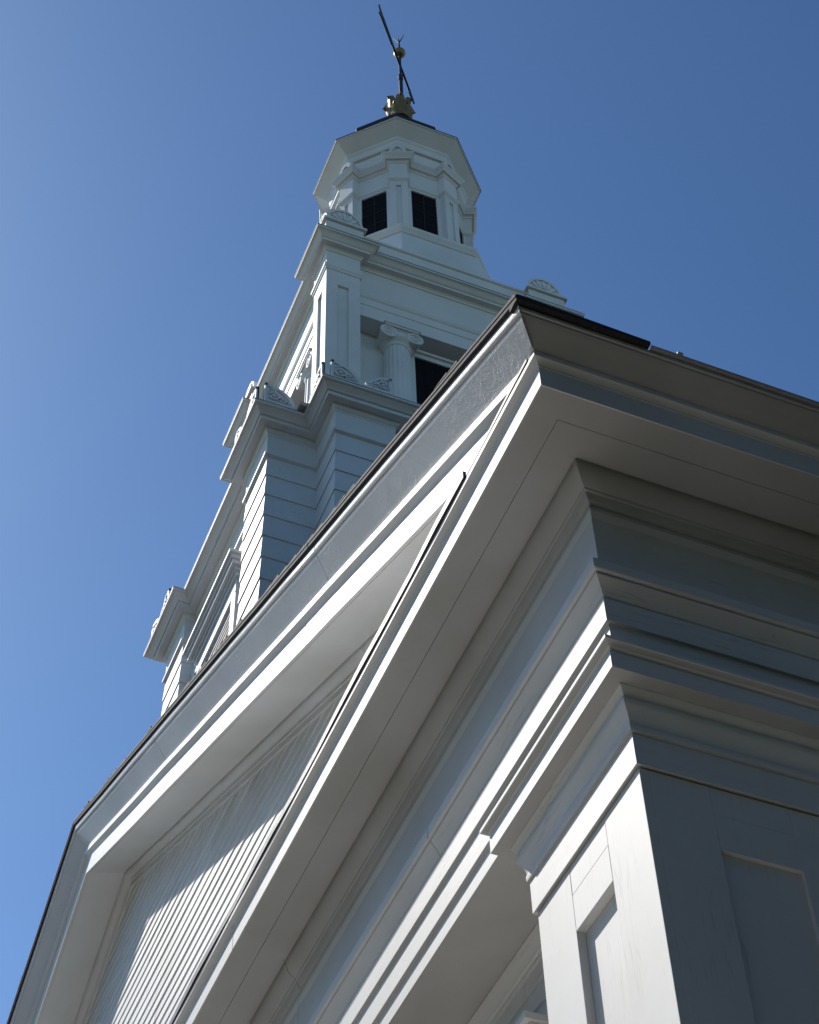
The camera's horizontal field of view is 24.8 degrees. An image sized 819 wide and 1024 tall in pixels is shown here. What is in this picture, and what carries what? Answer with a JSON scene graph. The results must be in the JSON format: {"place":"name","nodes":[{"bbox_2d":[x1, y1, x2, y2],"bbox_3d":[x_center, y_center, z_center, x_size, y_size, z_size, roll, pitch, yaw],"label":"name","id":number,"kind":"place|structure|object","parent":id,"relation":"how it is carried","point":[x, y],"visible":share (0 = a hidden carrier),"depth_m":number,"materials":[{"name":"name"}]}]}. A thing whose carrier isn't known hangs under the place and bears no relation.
{"place":"outdoors","nodes":[
{"label":"outdoors","id":0,"kind":"place"},
{"bbox_2d":[0,0,818,1023],"label":"sky","id":1,"kind":"structure","parent":0,"point":[654,163],"materials":[{"name":"blue"}]},
{"label":"ground","id":2,"kind":"structure","parent":0,"visible":0},
{"bbox_2d":[6,294,818,1023],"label":"church","id":3,"kind":"structure","parent":2,"relation":"on","point":[496,700],"depth_m":8.40,"materials":[{"name":"white paint"}]},
{"bbox_2d":[143,92,584,715],"bbox_3d":[-0.096,-0.794,22.936,4.932,18.608,4.932,17,-54,-15],"label":"steeple","id":4,"kind":"object","parent":3,"relation":"on","point":[401,300],"visible":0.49,"depth_m":22.01,"materials":[{"name":"paint"}]},
{"bbox_2d":[378,4,414,103],"bbox_3d":[-0.223,-7.518,31.040,0.209,2.631,1.816,-19,-53,13],"label":"weathervane","id":5,"kind":"object","parent":4,"relation":"attached to","point":[399,53],"visible":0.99,"depth_m":31.09,"materials":[{"name":"black metal"}]},
{"bbox_2d":[515,1010,548,1023],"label":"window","id":6,"kind":"structure","parent":3,"relation":"in","point":[527,1017],"depth_m":8.08,"materials":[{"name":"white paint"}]}
]}

